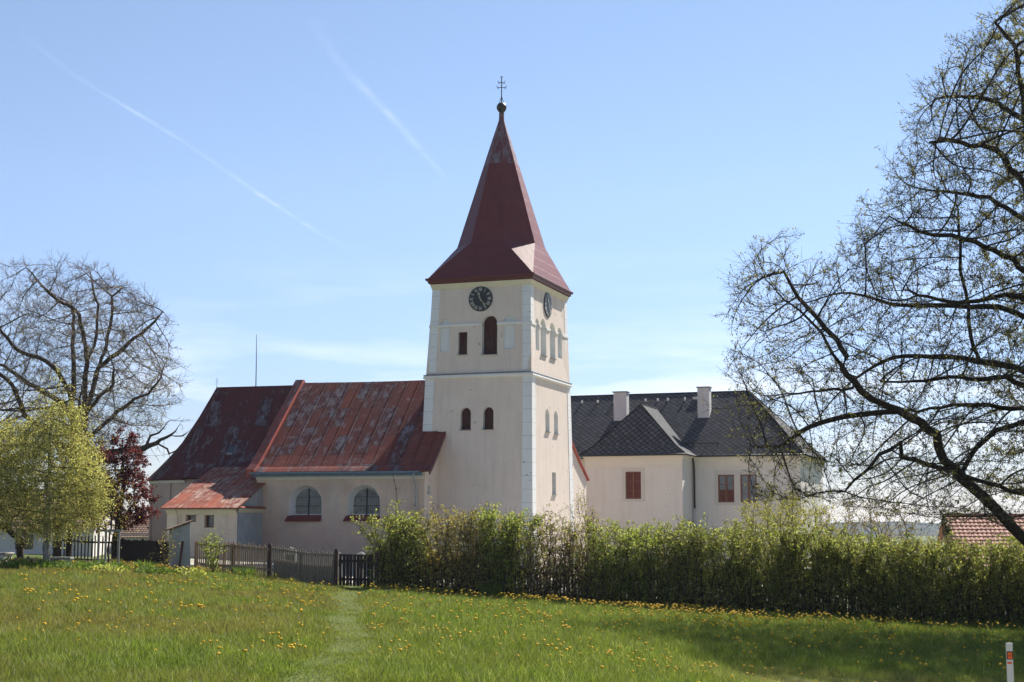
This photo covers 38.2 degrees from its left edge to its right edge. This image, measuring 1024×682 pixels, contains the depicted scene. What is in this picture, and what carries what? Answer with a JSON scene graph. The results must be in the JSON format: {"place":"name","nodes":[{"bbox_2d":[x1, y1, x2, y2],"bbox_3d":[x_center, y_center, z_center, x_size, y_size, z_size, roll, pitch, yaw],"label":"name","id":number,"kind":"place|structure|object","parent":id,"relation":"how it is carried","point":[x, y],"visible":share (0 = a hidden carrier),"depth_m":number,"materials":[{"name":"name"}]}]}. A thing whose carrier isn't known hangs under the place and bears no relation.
{"place":"outdoors","nodes":[
{"label":"outdoors","id":0,"kind":"place"},
{"bbox_2d":[0,0,1023,522],"label":"sky","id":1,"kind":"structure","parent":0,"point":[293,175],"materials":[{"name":"blue"}]},
{"bbox_2d":[0,536,1023,681],"bbox_3d":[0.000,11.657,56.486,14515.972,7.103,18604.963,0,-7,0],"label":"ground","id":2,"kind":"structure","parent":0,"point":[341,648],"depth_m":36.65,"materials":[{"name":"green plant"}]},
{"bbox_2d":[0,552,14,562],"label":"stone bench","id":3,"kind":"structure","parent":2,"relation":"on","point":[3,555],"depth_m":55.60,"materials":[{"name":"stone"}]},
{"bbox_2d":[0,555,30,567],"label":"leafy perennial","id":4,"kind":"object","parent":2,"relation":"on","point":[2,561],"visible":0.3,"depth_m":53.59,"materials":[{"name":"green plant"}]},
{"bbox_2d":[0,414,41,557],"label":"tree","id":5,"kind":"object","parent":2,"relation":"on","point":[20,550],"visible":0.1,"depth_m":56.90,"materials":[{"name":"green plant"}]},
{"bbox_2d":[4,556,41,564],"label":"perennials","id":6,"kind":"object","parent":2,"relation":"on","point":[25,559],"visible":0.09,"depth_m":54.32,"materials":[{"name":"plant"}]},
{"bbox_2d":[3,557,56,569],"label":"leafy perennial","id":7,"kind":"object","parent":2,"relation":"on","point":[18,563],"visible":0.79,"depth_m":52.69,"materials":[{"name":"green plant"}]},
{"bbox_2d":[50,557,73,562],"bbox_3d":[-17.000,8.419,55.785,0.840,0.550,0.500,0,-7,0],"label":"stone bench","id":8,"kind":"object","parent":2,"relation":"on","point":[59,558],"visible":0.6,"depth_m":55.57,"materials":[{"name":"grey stone"}]},
{"bbox_2d":[0,490,126,556],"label":"cottage","id":9,"kind":"structure","parent":2,"relation":"on","point":[6,544],"depth_m":75.20,"materials":[{"name":"white paint"}]},
{"bbox_2d":[0,364,139,561],"bbox_3d":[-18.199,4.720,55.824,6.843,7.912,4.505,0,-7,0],"label":"birch tree","id":10,"kind":"object","parent":2,"relation":"on","point":[69,484],"visible":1,"depth_m":55.26,"materials":[{"name":"green plant"}]},
{"bbox_2d":[47,559,94,570],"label":"leafy perennial","id":11,"kind":"object","parent":2,"relation":"on","point":[67,565],"visible":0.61,"depth_m":53.12,"materials":[{"name":"green plant"}]},
{"bbox_2d":[51,480,98,556],"bbox_3d":[-17.848,7.399,60.107,1.928,3.756,2.528,-4,-8,31],"label":"tree","id":12,"kind":"object","parent":2,"relation":"on","point":[68,552],"visible":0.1,"depth_m":59.82,"materials":[{"name":"green plant"}]},
{"bbox_2d":[60,534,120,560],"bbox_3d":[-18.584,9.219,64.799,2.797,1.639,0.210,1,-7,-10],"label":"picket fence","id":13,"kind":"object","parent":2,"relation":"on","point":[91,542],"visible":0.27,"depth_m":64.73,"materials":[{"name":"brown wood"}]},
{"bbox_2d":[0,250,196,487],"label":"lime tree","id":14,"kind":"object","parent":2,"relation":"on","point":[86,398],"visible":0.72,"depth_m":89.48,"materials":[{"name":"grey plant"}]},
{"bbox_2d":[96,529,121,564],"bbox_3d":[-15.398,8.052,56.384,0.969,1.794,0.360,1,-7,-10],"label":"tree guard","id":15,"kind":"object","parent":2,"relation":"on","point":[105,543],"visible":0.76,"depth_m":56.46,"materials":[{"name":"silver metal"}]},
{"bbox_2d":[86,563,131,573],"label":"leafy perennial","id":16,"kind":"object","parent":2,"relation":"on","point":[116,568],"visible":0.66,"depth_m":52.56,"materials":[{"name":"green plant"}]},
{"bbox_2d":[90,558,130,568],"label":"leafy perennial","id":17,"kind":"object","parent":2,"relation":"on","point":[101,562],"visible":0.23,"depth_m":54.48,"materials":[{"name":"green plant"}]},
{"bbox_2d":[104,464,126,562],"bbox_3d":[-15.302,6.829,56.895,0.957,4.203,0.963,0,-7,0],"label":"sapling tree","id":18,"kind":"object","parent":2,"relation":"on","point":[112,514],"visible":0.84,"depth_m":56.78,"materials":[{"name":"brown plant"}]},
{"bbox_2d":[77,421,162,559],"bbox_3d":[-17.247,6.626,64.550,3.992,6.357,2.903,0,-7,0],"label":"plum tree","id":19,"kind":"object","parent":2,"relation":"on","point":[125,458],"visible":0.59,"depth_m":64.42,"materials":[{"name":"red plant"}]},
{"bbox_2d":[120,516,148,540],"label":"cottage","id":20,"kind":"structure","parent":2,"relation":"on","point":[142,532],"depth_m":111.44,"materials":[{"name":"white paint"}]},
{"bbox_2d":[81,415,193,487],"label":"dead bough tree","id":21,"kind":"object","parent":2,"relation":"on","point":[147,446],"visible":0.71,"depth_m":86.79,"materials":[{"name":"brown plant"}]},
{"bbox_2d":[120,537,168,564],"bbox_3d":[-15.399,9.218,63.327,4.840,1.595,0.158,-7,-10,43],"label":"plank fence","id":22,"kind":"object","parent":2,"relation":"on","point":[134,550],"visible":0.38,"depth_m":63.79,"materials":[{"name":"brown wood"}]},
{"bbox_2d":[131,559,158,568],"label":"grass clump","id":23,"kind":"object","parent":2,"relation":"on","point":[141,564],"visible":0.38,"depth_m":55.86,"materials":[{"name":"green plant"}]},
{"bbox_2d":[135,564,176,575],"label":"leafy perennial","id":24,"kind":"object","parent":2,"relation":"on","point":[149,570],"visible":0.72,"depth_m":53.74,"materials":[{"name":"green plant"}]},
{"bbox_2d":[148,528,180,566],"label":"rosehip shrub","id":25,"kind":"object","parent":2,"relation":"on","point":[168,555],"visible":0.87,"depth_m":58.31,"materials":[{"name":"green plant"}]},
{"bbox_2d":[165,520,193,568],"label":"shed","id":26,"kind":"structure","parent":2,"relation":"on","point":[180,533],"depth_m":59.33,"materials":[{"name":"paint"}]},
{"bbox_2d":[178,541,183,566],"bbox_3d":[-13.233,8.640,59.103,0.089,1.280,0.401,-2,-7,14],"label":"iron bar","id":27,"kind":"object","parent":2,"relation":"on","point":[181,553],"visible":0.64,"depth_m":59.12,"materials":[{"name":"grey metal"}]},
{"bbox_2d":[173,566,205,576],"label":"leafy perennial","id":28,"kind":"object","parent":2,"relation":"on","point":[180,570],"visible":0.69,"depth_m":54.56,"materials":[{"name":"green plant"}]},
{"bbox_2d":[198,528,228,572],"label":"bush","id":29,"kind":"object","parent":2,"relation":"on","point":[211,560],"visible":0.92,"depth_m":57.63,"materials":[{"name":"green plant"}]},
{"bbox_2d":[194,540,271,577],"bbox_3d":[-11.126,8.840,58.948,3.569,1.837,0.206,-3,-8,22],"label":"picket fence","id":30,"kind":"object","parent":2,"relation":"on","point":[234,559],"visible":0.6,"depth_m":58.77,"materials":[{"name":"grey wood"}]},
{"bbox_2d":[232,564,256,576],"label":"grass clump","id":31,"kind":"object","parent":2,"relation":"on","point":[244,572],"visible":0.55,"depth_m":56.79,"materials":[{"name":"green plant"}]},
{"bbox_2d":[284,547,294,560],"bbox_3d":[-9.200,9.230,61.327,0.700,1.396,0.200,0,-7,0],"label":"gravestone","id":32,"kind":"object","parent":2,"relation":"on","point":[288,554],"visible":0.19,"depth_m":61.31,"materials":[{"name":"grey stone"}]},
{"bbox_2d":[271,545,333,585],"bbox_3d":[-8.137,8.866,57.679,2.827,1.795,0.165,-3,-8,23],"label":"picket fence","id":33,"kind":"object","parent":2,"relation":"on","point":[301,569],"visible":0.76,"depth_m":57.62,"materials":[{"name":"grey wood"}]},
{"bbox_2d":[331,552,342,580],"bbox_3d":[-7.250,9.377,60.906,0.700,1.440,0.200,0,-7,0],"label":"gravestone","id":34,"kind":"object","parent":2,"relation":"on","point":[338,564],"visible":0.16,"depth_m":60.87,"materials":[{"name":"grey stone"}]},
{"bbox_2d":[334,548,378,586],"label":"gate","id":35,"kind":"structure","parent":2,"relation":"on","point":[359,578],"depth_m":56.91,"materials":[{"name":"brown wood"}]},
{"bbox_2d":[356,552,366,583],"bbox_3d":[-6.200,9.380,60.502,0.588,1.500,0.200,0,-7,0],"label":"gravestone","id":36,"kind":"object","parent":2,"relation":"on","point":[363,562],"visible":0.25,"depth_m":60.51,"materials":[{"name":"grey stone"}]},
{"bbox_2d":[147,76,589,579],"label":"church","id":37,"kind":"structure","parent":2,"relation":"on","point":[480,414],"depth_m":81.79,"materials":[{"name":"white paint"}]},
{"bbox_2d":[349,498,448,593],"bbox_3d":[-4.413,8.096,57.074,4.061,4.095,3.181,0,-7,0],"label":"hedge shrub","id":38,"kind":"object","parent":2,"relation":"on","point":[408,548],"visible":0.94,"depth_m":56.84,"materials":[{"name":"green plant"}]},
{"bbox_2d":[410,496,510,594],"bbox_3d":[-2.032,8.209,56.911,3.281,4.432,3.306,5,-9,-32],"label":"hedge shrub","id":39,"kind":"object","parent":2,"relation":"on","point":[455,561],"visible":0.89,"depth_m":56.67,"materials":[{"name":"green plant"}]},
{"bbox_2d":[478,581,503,598],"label":"grass clump","id":40,"kind":"object","parent":2,"relation":"on","point":[488,590],"visible":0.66,"depth_m":55.39,"materials":[{"name":"green plant"}]},
{"bbox_2d":[460,501,555,595],"bbox_3d":[-0.138,8.337,57.058,3.777,4.424,2.735,0,-7,0],"label":"hedge shrub","id":41,"kind":"object","parent":2,"relation":"on","point":[506,545],"visible":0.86,"depth_m":56.49,"materials":[{"name":"green plant"}]},
{"bbox_2d":[11,558,1020,674],"bbox_3d":[-0.166,8.039,44.342,37.282,2.571,26.850,0,-7,0],"label":"dandelion carpet","id":42,"kind":"object","parent":2,"relation":"on","point":[733,611],"visible":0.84,"depth_m":46.86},
{"bbox_2d":[500,503,618,603],"bbox_3d":[1.556,8.322,56.688,5.110,4.210,3.224,0,-7,0],"label":"hedge shrub","id":43,"kind":"object","parent":2,"relation":"on","point":[552,568],"visible":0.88,"depth_m":56.31,"materials":[{"name":"green plant"}]},
{"bbox_2d":[563,488,599,569],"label":"shrub","id":44,"kind":"object","parent":2,"relation":"on","point":[580,507],"visible":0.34,"depth_m":63.00,"materials":[{"name":"green plant"}]},
{"bbox_2d":[561,516,666,606],"bbox_3d":[3.900,8.549,56.447,4.168,3.765,3.198,-3,-8,19],"label":"hedge shrub","id":45,"kind":"object","parent":2,"relation":"on","point":[619,588],"visible":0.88,"depth_m":55.91,"materials":[{"name":"green plant"}]},
{"bbox_2d":[571,386,827,578],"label":"manor house","id":46,"kind":"structure","parent":2,"relation":"on","point":[660,457],"depth_m":99.78,"materials":[{"name":"paint"}]},
{"bbox_2d":[382,558,1021,623],"bbox_3d":[9.218,9.661,56.063,28.698,2.959,0.235,-1,-7,5],"label":"picket fence","id":47,"kind":"object","parent":2,"relation":"on","point":[569,595],"visible":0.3,"depth_m":56.28,"materials":[{"name":"brown wood"}]},
{"bbox_2d":[726,480,845,583],"bbox_3d":[11.558,8.798,62.883,5.311,5.741,4.644,0,-7,0],"label":"golden shrub","id":48,"kind":"object","parent":2,"relation":"on","point":[787,511],"visible":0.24,"depth_m":62.83,"materials":[{"name":"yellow plant"}]},
{"bbox_2d":[609,511,1023,625],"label":"hedge","id":49,"kind":"object","parent":2,"relation":"on","point":[734,575],"visible":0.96,"depth_m":55.28,"materials":[{"name":"green plant"}]},
{"bbox_2d":[702,0,1023,545],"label":"alder tree","id":50,"kind":"object","parent":2,"relation":"on","point":[955,471],"visible":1,"depth_m":50.69,"materials":[{"name":"brown plant"}]},
{"bbox_2d":[807,494,921,585],"bbox_3d":[15.210,9.243,63.784,5.244,5.455,4.541,0,-7,0],"label":"russet shrub","id":51,"kind":"object","parent":2,"relation":"on","point":[848,516],"visible":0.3,"depth_m":63.80,"materials":[{"name":"brown plant"}]},
{"bbox_2d":[896,529,991,593],"bbox_3d":[18.445,9.990,62.694,4.790,4.021,3.882,0,-7,0],"label":"thin shrub","id":52,"kind":"object","parent":2,"relation":"on","point":[947,545],"visible":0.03,"depth_m":62.75,"materials":[{"name":"green plant"}]},
{"bbox_2d":[939,508,956,551],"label":"climber plant","id":53,"kind":"object","parent":2,"relation":"on","point":[946,529],"visible":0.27,"depth_m":77.01,"materials":[{"name":"green plant"}]},
{"bbox_2d":[936,513,1023,588],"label":"cottage","id":54,"kind":"structure","parent":2,"relation":"on","point":[967,527],"depth_m":77.10,"materials":[{"name":"red tile"}]},
{"bbox_2d":[980,531,1023,583],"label":"edge shrub","id":55,"kind":"object","parent":2,"relation":"on","point":[1005,547],"visible":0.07,"depth_m":65.43,"materials":[{"name":"green plant"}]},
{"bbox_2d":[1006,643,1013,681],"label":"marker post","id":56,"kind":"object","parent":2,"relation":"on","point":[1009,661],"visible":1,"depth_m":24.52,"materials":[{"name":"white plastic"}]},
{"bbox_2d":[824,521,940,535],"bbox_3d":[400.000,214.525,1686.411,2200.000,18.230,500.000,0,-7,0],"label":"hills","id":57,"kind":"structure","parent":0,"point":[934,529],"depth_m":1503.52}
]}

